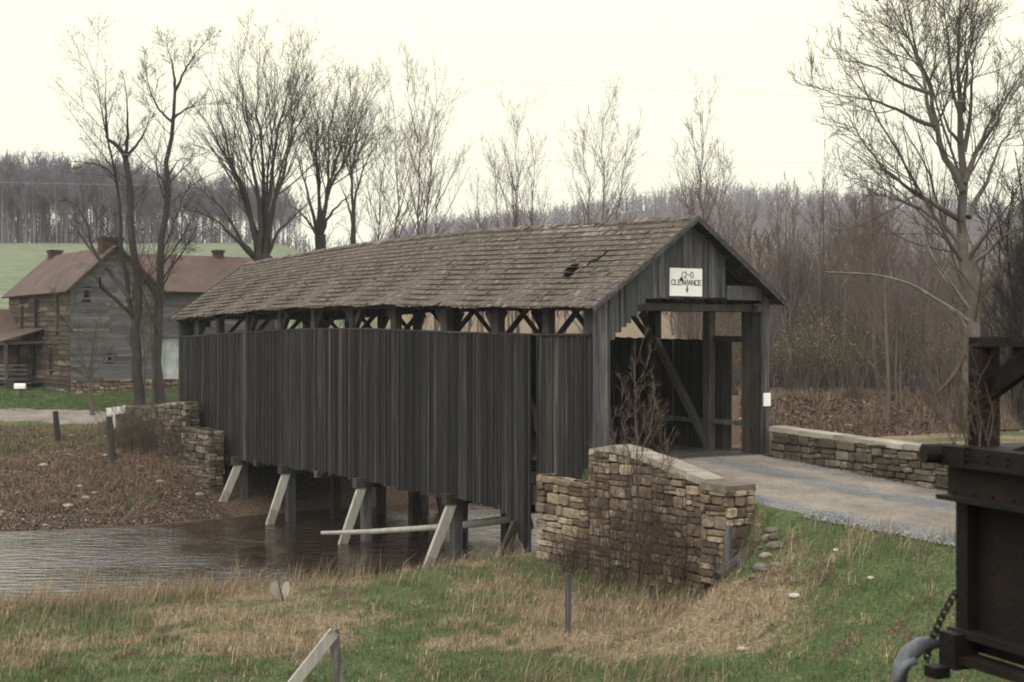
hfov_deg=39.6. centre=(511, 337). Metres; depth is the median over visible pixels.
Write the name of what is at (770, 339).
thicket shrub
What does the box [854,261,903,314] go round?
woodland tree
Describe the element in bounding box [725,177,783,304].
woodland tree
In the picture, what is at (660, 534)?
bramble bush
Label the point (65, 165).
hilltop tree
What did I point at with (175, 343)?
door
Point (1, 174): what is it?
hilltop tree
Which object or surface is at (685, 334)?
thicket underwood
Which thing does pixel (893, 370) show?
thicket shrub
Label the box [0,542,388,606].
water edge reeds
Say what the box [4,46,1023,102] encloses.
overhead wire
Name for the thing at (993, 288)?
woodland tree
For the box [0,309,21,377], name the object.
outbuilding
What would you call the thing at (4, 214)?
hilltop tree
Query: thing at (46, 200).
hilltop tree
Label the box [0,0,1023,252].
sky
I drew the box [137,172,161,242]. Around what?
hilltop tree
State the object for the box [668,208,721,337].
woodland tree
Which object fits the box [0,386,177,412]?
lawn grass
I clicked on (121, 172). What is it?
hilltop tree
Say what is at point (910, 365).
thicket shrub
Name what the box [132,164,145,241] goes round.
hilltop tree
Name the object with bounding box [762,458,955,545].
loose gravel
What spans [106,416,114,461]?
fence post
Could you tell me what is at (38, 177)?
hilltop tree
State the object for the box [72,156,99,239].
hilltop tree
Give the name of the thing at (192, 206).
hilltop tree
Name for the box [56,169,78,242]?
hilltop tree
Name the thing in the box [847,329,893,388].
thicket shrub
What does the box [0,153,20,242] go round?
hilltop tree
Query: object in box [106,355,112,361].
window
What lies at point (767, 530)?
tumbled stone
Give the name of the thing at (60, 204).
hilltop tree
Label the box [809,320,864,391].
thicket shrub
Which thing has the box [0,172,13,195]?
hilltop tree
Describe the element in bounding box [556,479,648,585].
bramble bush
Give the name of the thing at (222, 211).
hilltop tree
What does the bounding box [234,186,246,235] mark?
hilltop tree
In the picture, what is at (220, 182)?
hilltop tree
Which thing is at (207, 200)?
hilltop tree
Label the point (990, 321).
thicket shrub
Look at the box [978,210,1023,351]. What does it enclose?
riverside tree
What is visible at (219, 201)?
hilltop tree
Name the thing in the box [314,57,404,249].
tree
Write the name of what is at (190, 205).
hilltop tree
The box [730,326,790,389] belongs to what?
thicket shrub
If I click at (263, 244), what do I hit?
tree
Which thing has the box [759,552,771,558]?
tumbled stone
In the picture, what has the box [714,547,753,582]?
fallen log
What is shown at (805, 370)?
thicket shrub
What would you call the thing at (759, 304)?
woodland tree
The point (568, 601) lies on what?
fence post
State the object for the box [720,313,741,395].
thicket shrub
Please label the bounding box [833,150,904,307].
woodland tree
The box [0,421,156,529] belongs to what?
bank grass
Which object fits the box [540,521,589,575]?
bramble bush
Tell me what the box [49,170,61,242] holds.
hilltop tree
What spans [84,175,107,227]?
hilltop tree
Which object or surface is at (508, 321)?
valley tree
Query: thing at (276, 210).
hilltop tree
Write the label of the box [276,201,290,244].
hilltop tree
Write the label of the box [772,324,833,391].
thicket shrub
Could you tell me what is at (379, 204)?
tree
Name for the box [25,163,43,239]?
hilltop tree
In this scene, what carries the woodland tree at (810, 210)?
on the ground at (18, 261)
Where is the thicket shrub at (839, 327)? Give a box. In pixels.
[797,294,863,383]
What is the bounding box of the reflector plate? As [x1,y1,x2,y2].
[763,393,770,405]
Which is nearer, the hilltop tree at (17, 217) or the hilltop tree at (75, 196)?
the hilltop tree at (75, 196)
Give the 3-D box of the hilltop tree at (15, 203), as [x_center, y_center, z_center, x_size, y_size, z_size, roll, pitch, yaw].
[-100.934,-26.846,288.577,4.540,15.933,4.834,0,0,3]
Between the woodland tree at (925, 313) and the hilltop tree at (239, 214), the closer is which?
the woodland tree at (925, 313)
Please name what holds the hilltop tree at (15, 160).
on the ground at (18, 261)
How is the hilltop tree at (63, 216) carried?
on the ground at (18, 261)
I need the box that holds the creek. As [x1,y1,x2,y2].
[0,503,538,603]
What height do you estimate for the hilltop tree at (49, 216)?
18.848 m
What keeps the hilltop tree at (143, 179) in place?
on the ground at (18, 261)
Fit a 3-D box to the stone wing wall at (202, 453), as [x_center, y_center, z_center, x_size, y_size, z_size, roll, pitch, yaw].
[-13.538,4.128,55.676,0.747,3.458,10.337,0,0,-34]
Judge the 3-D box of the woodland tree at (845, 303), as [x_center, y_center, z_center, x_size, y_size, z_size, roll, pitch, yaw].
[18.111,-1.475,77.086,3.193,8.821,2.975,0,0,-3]
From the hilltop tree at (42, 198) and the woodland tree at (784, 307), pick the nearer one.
the woodland tree at (784, 307)
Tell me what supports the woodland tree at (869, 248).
on the ground at (18, 261)
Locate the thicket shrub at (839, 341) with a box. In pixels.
[827,321,859,376]
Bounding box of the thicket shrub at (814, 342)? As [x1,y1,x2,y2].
[792,288,852,389]
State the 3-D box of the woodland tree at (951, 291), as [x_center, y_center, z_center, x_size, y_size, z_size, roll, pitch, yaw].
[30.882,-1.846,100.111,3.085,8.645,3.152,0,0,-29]
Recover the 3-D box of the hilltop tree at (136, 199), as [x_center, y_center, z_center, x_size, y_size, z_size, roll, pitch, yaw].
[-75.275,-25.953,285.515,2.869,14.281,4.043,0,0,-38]
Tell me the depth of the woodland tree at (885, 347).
66.64 m
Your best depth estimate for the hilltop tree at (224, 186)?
284.23 m
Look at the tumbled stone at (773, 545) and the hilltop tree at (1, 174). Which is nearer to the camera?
the tumbled stone at (773, 545)
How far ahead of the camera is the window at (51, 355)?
79.15 m
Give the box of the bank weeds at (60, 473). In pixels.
[0,418,198,516]
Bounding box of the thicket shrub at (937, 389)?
[911,330,964,406]
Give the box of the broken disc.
[270,581,289,600]
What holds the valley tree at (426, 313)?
on the ground at (18, 261)
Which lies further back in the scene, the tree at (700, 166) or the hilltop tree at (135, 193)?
the hilltop tree at (135, 193)
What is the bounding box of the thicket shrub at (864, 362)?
[847,325,882,387]
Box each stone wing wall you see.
[116,401,224,492]
[535,444,755,592]
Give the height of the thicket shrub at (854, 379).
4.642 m
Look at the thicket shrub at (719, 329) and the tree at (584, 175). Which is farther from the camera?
the tree at (584, 175)
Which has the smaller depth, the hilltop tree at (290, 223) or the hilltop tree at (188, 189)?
the hilltop tree at (188, 189)
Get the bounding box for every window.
[20,304,23,328]
[34,298,39,332]
[49,346,53,370]
[56,296,59,330]
[82,288,90,298]
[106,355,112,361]
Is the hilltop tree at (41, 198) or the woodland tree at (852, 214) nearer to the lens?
the woodland tree at (852, 214)
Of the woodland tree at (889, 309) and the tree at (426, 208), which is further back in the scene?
the tree at (426, 208)
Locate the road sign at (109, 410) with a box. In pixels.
[106,405,124,428]
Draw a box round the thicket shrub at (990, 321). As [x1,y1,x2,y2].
[980,300,1003,356]
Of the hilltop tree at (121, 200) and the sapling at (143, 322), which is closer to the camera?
the sapling at (143, 322)
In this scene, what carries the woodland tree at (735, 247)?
on the ground at (18, 261)
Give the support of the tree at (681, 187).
on the ground at (18, 261)
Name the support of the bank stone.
on the ground at (18, 261)
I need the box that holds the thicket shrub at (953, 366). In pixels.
[934,346,961,392]
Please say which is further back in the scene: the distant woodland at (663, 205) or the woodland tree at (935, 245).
the distant woodland at (663, 205)
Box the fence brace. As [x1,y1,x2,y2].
[287,628,343,681]
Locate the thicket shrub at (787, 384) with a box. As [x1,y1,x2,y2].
[770,311,827,389]
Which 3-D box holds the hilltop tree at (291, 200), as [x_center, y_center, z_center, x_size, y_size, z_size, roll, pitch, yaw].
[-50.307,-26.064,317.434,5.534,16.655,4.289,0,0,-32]
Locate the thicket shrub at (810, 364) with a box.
[774,323,838,393]
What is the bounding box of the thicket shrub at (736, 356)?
[715,327,741,386]
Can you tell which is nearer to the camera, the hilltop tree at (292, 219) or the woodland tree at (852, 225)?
the woodland tree at (852, 225)
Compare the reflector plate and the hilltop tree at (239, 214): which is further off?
the hilltop tree at (239, 214)
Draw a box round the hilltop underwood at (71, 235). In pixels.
[0,199,312,251]
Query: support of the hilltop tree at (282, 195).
on the ground at (18, 261)
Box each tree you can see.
[0,148,18,242]
[0,152,17,242]
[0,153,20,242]
[0,155,11,242]
[0,162,19,242]
[0,164,18,242]
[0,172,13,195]
[1,160,24,242]
[3,165,22,228]
[4,178,21,242]
[5,155,22,242]
[8,148,27,242]
[9,151,31,242]
[10,169,35,242]
[12,161,25,242]
[16,169,34,242]
[19,153,47,214]
[19,160,52,242]
[21,168,43,242]
[22,182,35,242]
[24,144,46,178]
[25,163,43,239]
[25,163,52,219]
[28,152,52,242]
[28,158,43,242]
[28,158,50,236]
[35,157,69,242]
[37,153,52,242]
[39,157,52,239]
[42,167,66,225]
[45,151,69,199]
[47,7,191,404]
[48,167,54,242]
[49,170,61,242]
[53,151,77,236]
[53,153,68,242]
[53,166,65,242]
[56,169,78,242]
[58,157,72,242]
[60,161,69,242]
[64,154,94,229]
[66,170,79,242]
[69,170,78,242]
[70,159,100,242]
[71,171,90,242]
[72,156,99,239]
[73,163,88,242]
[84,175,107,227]
[87,153,108,242]
[87,159,93,229]
[87,161,103,242]
[87,171,111,235]
[96,22,231,404]
[96,154,121,236]
[96,169,106,236]
[96,169,113,236]
[98,168,123,236]
[102,157,117,234]
[104,169,118,236]
[106,157,141,242]
[112,158,136,242]
[112,165,120,231]
[112,182,126,214]
[115,181,134,240]
[118,168,125,242]
[119,151,150,241]
[125,176,139,216]
[125,185,148,223]
[132,154,161,242]
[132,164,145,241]
[132,173,145,241]
[134,182,144,220]
[135,162,156,242]
[135,190,153,242]
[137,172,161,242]
[138,176,142,241]
[145,184,155,242]
[146,178,162,242]
[147,177,157,241]
[148,171,160,242]
[151,175,164,233]
[155,2,363,330]
[159,167,173,242]
[159,168,179,240]
[159,176,182,242]
[161,183,180,242]
[162,179,180,242]
[162,187,180,218]
[171,176,184,241]
[174,171,193,224]
[175,177,187,242]
[181,170,200,239]
[183,182,199,242]
[184,191,196,242]
[186,179,201,242]
[190,175,208,242]
[197,185,213,242]
[199,176,219,242]
[201,187,210,242]
[201,190,212,242]
[205,179,214,242]
[208,174,221,242]
[211,182,227,242]
[212,194,229,242]
[213,194,230,226]
[214,170,232,242]
[217,177,234,242]
[218,173,232,242]
[218,193,232,242]
[224,190,239,242]
[232,192,243,239]
[233,200,247,225]
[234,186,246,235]
[242,181,256,242]
[248,187,255,242]
[251,189,259,224]
[253,185,271,217]
[269,190,282,242]
[270,195,282,233]
[276,48,396,327]
[276,185,292,237]
[276,200,287,230]
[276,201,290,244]
[278,183,292,244]
[279,186,298,244]
[284,196,296,246]
[287,198,298,240]
[294,202,303,250]
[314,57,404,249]
[346,107,408,241]
[367,38,446,329]
[368,67,457,237]
[383,206,407,239]
[396,51,478,234]
[406,229,431,329]
[420,135,478,329]
[448,167,492,331]
[460,224,475,331]
[468,204,501,327]
[468,227,486,331]
[473,132,516,227]
[478,78,548,332]
[481,206,522,330]
[491,128,553,332]
[500,202,520,332]
[547,108,615,224]
[557,72,641,223]
[563,201,599,332]
[604,107,647,336]
[647,135,717,338]
[661,311,673,334]
[664,69,736,228]
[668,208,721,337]
[671,312,686,338]
[681,204,709,338]
[682,312,732,337]
[687,185,717,339]
[699,138,739,325]
[713,197,745,259]
[714,195,755,342]
[720,223,746,326]
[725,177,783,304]
[735,265,779,335]
[738,237,781,313]
[739,243,773,318]
[746,170,802,332]
[757,199,834,386]
[758,217,794,334]
[761,217,808,385]
[765,180,860,380]
[769,178,815,377]
[769,231,807,338]
[776,227,820,318]
[777,283,807,346]
[783,140,853,323]
[786,0,1023,432]
[798,242,853,361]
[798,257,840,384]
[809,179,876,377]
[814,170,917,389]
[818,230,871,388]
[822,175,907,322]
[827,190,880,311]
[828,173,912,425]
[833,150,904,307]
[833,160,874,302]
[834,176,912,323]
[837,177,901,275]
[842,198,910,332]
[843,200,904,351]
[846,191,905,308]
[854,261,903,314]
[858,178,916,263]
[869,256,911,389]
[871,259,921,408]
[876,276,925,406]
[888,247,920,308]
[895,234,950,393]
[903,160,969,286]
[905,175,975,337]
[905,244,945,318]
[915,208,954,309]
[931,262,964,360]
[938,251,961,322]
[945,233,1003,332]
[947,154,1023,429]
[948,236,1023,424]
[953,242,1023,418]
[967,135,1023,348]
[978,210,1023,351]
[979,243,1009,336]
[980,259,1005,325]
[988,230,1019,331]
[988,233,1023,331]
[993,252,1023,390]
[995,190,1022,305]
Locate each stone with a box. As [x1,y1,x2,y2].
[195,492,204,496]
[737,647,747,651]
[748,574,756,578]
[752,562,769,570]
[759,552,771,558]
[760,534,768,542]
[764,527,777,533]
[765,541,783,549]
[767,533,782,540]
[770,562,780,567]
[788,593,798,598]
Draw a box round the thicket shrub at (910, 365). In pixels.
[891,328,947,384]
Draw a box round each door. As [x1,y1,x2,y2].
[31,338,35,378]
[174,342,177,378]
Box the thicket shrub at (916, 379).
[879,301,935,392]
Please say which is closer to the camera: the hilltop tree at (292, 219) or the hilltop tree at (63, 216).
the hilltop tree at (63, 216)
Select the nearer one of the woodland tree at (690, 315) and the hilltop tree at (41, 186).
the woodland tree at (690, 315)
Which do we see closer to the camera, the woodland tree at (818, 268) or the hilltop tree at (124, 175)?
the woodland tree at (818, 268)
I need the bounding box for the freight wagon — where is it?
[891,337,1023,681]
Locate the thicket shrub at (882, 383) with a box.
[861,298,899,386]
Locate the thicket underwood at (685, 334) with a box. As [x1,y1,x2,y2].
[665,266,1022,387]
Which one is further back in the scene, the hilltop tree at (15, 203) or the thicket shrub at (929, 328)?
the hilltop tree at (15, 203)
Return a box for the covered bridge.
[168,215,789,566]
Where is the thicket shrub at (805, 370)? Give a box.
[776,300,837,394]
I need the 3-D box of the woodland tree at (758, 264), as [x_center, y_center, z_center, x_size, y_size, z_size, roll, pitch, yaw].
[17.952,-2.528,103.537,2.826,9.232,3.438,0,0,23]
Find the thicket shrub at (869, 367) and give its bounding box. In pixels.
[852,335,883,388]
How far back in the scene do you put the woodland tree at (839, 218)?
82.26 m
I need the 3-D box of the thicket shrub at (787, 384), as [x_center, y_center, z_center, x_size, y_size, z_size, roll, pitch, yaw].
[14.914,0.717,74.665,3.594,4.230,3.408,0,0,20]
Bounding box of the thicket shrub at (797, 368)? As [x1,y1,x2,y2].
[781,343,815,392]
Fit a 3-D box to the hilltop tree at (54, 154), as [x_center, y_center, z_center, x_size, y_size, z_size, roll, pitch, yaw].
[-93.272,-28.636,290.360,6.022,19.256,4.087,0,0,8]
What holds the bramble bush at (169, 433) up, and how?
on the ground at (18, 261)
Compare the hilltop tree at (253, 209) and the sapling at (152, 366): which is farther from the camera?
the hilltop tree at (253, 209)
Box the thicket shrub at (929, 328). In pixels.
[901,319,961,396]
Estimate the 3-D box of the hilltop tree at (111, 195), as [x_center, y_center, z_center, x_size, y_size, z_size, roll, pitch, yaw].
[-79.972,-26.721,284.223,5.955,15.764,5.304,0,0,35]
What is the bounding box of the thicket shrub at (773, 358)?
[734,330,785,381]
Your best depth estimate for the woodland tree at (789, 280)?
94.40 m
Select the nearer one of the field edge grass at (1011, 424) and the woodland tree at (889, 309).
the field edge grass at (1011, 424)
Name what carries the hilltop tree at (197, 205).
on the ground at (18, 261)
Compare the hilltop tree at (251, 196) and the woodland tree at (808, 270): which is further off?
the hilltop tree at (251, 196)
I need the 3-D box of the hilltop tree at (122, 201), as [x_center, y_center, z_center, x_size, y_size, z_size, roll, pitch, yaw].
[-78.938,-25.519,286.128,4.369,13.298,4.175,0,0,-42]
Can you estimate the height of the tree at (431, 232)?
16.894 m
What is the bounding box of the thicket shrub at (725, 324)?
[715,312,740,387]
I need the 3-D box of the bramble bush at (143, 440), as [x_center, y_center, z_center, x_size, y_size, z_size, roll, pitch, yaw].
[-14.045,3.243,55.632,3.323,2.774,2.978,0,0,0]
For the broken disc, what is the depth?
29.25 m
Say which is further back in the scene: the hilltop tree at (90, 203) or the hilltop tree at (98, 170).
the hilltop tree at (90, 203)
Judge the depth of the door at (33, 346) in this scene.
82.18 m
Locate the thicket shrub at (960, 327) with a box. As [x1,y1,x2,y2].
[947,309,1008,361]
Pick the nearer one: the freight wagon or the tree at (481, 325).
the freight wagon
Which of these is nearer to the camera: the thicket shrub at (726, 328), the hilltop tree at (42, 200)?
the thicket shrub at (726, 328)
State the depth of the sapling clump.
30.30 m
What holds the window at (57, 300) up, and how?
in the farmhouse
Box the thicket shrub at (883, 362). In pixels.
[875,317,922,390]
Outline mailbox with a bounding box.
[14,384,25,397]
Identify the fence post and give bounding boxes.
[53,411,60,442]
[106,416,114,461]
[565,573,570,632]
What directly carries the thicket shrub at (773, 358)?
on the ground at (18, 261)
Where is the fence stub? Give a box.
[649,585,655,604]
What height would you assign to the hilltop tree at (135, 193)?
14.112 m
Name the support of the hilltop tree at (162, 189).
on the ground at (18, 261)
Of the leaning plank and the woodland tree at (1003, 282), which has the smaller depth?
the leaning plank
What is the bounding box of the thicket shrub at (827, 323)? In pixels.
[804,296,847,390]
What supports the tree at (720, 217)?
on the ground at (18, 261)
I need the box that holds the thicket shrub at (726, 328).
[718,312,741,356]
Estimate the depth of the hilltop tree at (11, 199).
287.38 m
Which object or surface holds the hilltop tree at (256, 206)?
on the ground at (18, 261)
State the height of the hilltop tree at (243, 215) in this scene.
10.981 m
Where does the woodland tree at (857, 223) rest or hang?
on the ground at (18, 261)
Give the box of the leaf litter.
[0,428,231,530]
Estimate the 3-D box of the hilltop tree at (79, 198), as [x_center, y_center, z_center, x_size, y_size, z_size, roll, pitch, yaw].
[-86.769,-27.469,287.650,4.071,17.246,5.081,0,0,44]
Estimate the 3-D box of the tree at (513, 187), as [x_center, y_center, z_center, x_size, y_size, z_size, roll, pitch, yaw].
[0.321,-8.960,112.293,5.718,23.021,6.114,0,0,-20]
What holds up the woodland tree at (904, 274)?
on the ground at (18, 261)
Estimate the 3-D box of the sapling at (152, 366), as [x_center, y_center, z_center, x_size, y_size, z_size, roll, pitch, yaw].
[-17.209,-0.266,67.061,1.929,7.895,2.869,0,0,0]
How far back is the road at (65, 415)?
64.14 m
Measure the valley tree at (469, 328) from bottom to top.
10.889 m
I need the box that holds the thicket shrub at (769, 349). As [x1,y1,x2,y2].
[716,319,788,394]
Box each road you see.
[0,408,116,425]
[679,455,955,542]
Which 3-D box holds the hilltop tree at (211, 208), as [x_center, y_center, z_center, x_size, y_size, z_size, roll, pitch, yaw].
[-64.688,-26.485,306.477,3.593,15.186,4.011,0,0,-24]
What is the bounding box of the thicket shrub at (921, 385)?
[898,286,962,391]
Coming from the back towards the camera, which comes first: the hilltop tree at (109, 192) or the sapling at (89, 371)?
the hilltop tree at (109, 192)
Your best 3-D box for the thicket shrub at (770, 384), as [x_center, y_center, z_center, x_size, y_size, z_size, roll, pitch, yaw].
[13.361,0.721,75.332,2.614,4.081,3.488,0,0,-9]
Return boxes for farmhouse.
[0,237,276,393]
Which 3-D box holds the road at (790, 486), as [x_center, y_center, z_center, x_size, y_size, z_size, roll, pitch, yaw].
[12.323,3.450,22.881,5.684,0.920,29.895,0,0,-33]
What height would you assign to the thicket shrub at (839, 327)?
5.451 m
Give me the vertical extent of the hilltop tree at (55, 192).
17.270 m
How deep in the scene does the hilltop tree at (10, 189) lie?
284.08 m
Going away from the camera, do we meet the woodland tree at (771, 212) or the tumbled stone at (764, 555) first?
the tumbled stone at (764, 555)
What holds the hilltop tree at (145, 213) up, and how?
on the ground at (18, 261)
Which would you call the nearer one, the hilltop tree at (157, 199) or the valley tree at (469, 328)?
the valley tree at (469, 328)
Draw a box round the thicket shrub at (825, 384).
[808,330,858,392]
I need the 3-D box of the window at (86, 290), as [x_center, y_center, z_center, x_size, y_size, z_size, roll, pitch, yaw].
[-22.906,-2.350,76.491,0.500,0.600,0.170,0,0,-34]
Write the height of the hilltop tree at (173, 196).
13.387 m
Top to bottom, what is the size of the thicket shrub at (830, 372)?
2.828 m
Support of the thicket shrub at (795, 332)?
on the ground at (18, 261)
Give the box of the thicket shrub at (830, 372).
[805,340,853,388]
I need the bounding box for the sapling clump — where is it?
[575,328,680,590]
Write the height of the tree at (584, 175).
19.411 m
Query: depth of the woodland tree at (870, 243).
95.24 m
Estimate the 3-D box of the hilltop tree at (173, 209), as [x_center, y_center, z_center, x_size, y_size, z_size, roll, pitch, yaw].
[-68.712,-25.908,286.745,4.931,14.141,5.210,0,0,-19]
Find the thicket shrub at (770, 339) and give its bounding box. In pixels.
[735,308,788,362]
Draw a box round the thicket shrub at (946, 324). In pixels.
[889,306,958,389]
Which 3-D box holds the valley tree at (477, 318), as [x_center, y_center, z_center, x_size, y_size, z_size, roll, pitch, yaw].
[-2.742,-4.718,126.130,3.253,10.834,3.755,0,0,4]
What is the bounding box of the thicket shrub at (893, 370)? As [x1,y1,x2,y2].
[869,308,925,390]
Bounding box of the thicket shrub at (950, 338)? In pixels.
[916,296,962,391]
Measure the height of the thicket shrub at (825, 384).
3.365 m
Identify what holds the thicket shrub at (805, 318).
on the ground at (18, 261)
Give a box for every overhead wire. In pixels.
[0,151,1021,162]
[1,182,905,194]
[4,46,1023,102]
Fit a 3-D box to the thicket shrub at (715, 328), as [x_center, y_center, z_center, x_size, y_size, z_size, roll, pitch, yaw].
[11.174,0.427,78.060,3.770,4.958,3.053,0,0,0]
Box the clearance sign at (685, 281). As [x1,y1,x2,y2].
[669,268,701,295]
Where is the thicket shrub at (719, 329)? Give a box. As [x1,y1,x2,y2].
[698,312,739,337]
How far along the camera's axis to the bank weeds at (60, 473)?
53.28 m
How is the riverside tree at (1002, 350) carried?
on the ground at (18, 261)
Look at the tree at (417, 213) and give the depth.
98.20 m
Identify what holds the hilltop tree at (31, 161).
on the ground at (18, 261)
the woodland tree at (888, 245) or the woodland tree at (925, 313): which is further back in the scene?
the woodland tree at (888, 245)
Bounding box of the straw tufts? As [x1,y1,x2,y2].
[0,491,989,681]
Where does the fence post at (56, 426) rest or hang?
on the ground at (18, 261)
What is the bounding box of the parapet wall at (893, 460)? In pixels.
[769,426,947,490]
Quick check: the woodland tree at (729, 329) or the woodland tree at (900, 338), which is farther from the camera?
the woodland tree at (729, 329)
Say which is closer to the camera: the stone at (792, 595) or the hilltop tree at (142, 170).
the stone at (792, 595)
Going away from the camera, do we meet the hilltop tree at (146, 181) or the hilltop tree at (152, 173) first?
the hilltop tree at (146, 181)
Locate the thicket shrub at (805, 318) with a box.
[792,290,834,377]
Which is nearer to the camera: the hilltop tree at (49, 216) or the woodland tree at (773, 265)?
the woodland tree at (773, 265)
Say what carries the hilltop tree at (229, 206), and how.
on the ground at (18, 261)
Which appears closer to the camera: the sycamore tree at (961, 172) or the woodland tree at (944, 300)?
the sycamore tree at (961, 172)
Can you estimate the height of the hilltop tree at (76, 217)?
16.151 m
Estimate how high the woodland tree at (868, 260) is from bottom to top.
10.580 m
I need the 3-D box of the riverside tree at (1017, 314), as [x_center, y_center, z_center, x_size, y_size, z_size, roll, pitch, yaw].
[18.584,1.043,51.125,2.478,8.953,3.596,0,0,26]
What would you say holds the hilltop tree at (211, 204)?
on the ground at (18, 261)
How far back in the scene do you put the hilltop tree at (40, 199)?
288.58 m
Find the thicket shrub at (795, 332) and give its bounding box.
[772,303,811,378]
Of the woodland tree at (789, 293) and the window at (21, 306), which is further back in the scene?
the window at (21, 306)
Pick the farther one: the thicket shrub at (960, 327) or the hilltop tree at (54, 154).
the hilltop tree at (54, 154)
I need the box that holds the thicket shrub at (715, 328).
[687,312,740,345]
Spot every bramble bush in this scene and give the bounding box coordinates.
[91,392,163,450]
[109,388,185,455]
[143,411,188,459]
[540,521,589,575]
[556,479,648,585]
[558,443,679,593]
[610,471,712,595]
[694,506,763,587]
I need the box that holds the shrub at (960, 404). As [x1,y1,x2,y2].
[898,303,1017,462]
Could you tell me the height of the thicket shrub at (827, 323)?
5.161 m
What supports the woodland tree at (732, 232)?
on the ground at (18, 261)
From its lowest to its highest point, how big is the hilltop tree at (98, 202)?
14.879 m
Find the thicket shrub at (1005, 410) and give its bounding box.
[1000,394,1012,420]
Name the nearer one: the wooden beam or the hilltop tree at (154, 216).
the wooden beam
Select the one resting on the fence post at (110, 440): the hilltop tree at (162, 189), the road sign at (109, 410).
the road sign at (109, 410)
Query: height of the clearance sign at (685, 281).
0.696 m
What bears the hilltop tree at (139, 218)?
on the ground at (18, 261)
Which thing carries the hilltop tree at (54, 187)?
on the ground at (18, 261)
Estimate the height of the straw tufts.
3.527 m
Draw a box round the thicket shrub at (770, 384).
[769,327,792,387]
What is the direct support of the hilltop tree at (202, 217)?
on the ground at (18, 261)
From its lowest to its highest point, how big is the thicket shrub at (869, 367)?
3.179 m
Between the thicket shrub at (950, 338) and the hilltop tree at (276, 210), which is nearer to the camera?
the thicket shrub at (950, 338)
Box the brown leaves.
[739,393,1020,444]
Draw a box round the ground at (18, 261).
[0,201,1023,681]
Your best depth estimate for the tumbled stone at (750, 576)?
25.96 m
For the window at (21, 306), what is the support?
in the farmhouse
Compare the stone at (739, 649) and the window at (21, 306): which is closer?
the stone at (739, 649)
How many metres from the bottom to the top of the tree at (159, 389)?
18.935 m
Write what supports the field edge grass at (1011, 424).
on the ground at (18, 261)
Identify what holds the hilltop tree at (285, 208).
on the ground at (18, 261)
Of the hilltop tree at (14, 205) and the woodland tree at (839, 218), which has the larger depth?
the hilltop tree at (14, 205)
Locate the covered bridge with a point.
(452, 418)
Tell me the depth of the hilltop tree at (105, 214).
289.41 m
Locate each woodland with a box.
[369,176,1022,267]
[637,227,1016,316]
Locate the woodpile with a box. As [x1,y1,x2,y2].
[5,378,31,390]
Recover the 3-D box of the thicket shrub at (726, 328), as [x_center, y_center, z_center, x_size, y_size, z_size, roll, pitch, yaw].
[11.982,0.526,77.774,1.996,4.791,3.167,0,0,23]
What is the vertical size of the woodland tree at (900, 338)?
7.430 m
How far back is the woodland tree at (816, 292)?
77.73 m
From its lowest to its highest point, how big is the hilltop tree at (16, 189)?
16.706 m
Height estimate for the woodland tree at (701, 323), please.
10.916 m
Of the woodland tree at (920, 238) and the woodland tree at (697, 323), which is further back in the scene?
the woodland tree at (920, 238)
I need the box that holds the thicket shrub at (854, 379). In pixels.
[833,306,879,398]
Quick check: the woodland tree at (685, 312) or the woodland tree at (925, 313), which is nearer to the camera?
the woodland tree at (925, 313)
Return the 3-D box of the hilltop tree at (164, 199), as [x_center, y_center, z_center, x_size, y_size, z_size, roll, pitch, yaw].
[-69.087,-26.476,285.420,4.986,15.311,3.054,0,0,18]
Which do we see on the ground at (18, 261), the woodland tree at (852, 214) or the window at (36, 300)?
the woodland tree at (852, 214)
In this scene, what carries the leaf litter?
on the ground at (18, 261)
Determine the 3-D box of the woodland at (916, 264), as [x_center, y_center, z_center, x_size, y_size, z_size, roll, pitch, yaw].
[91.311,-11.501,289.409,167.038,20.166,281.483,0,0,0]
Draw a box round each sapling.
[37,276,125,414]
[120,282,174,399]
[131,250,166,404]
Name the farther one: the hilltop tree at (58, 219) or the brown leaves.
the hilltop tree at (58, 219)
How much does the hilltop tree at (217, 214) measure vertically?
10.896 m
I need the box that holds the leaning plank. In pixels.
[723,525,732,564]
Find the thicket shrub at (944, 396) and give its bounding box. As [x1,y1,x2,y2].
[905,320,964,420]
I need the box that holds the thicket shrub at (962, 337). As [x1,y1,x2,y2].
[943,297,990,353]
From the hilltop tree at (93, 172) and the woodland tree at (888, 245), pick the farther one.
the hilltop tree at (93, 172)
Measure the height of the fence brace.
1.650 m
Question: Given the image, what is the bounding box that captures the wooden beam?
[321,515,510,534]
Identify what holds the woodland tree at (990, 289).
on the ground at (18, 261)
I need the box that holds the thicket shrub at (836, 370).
[823,330,853,390]
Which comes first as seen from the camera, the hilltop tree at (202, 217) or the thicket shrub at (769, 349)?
the thicket shrub at (769, 349)
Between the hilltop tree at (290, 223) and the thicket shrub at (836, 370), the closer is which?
the thicket shrub at (836, 370)
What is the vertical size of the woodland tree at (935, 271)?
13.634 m
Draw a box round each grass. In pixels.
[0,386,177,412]
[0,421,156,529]
[0,442,1009,681]
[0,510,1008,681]
[732,383,1022,442]
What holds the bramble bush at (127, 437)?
on the ground at (18, 261)
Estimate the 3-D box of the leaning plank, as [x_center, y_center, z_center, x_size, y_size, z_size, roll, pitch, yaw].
[4.146,4.400,27.500,0.167,1.517,0.346,0,0,35]

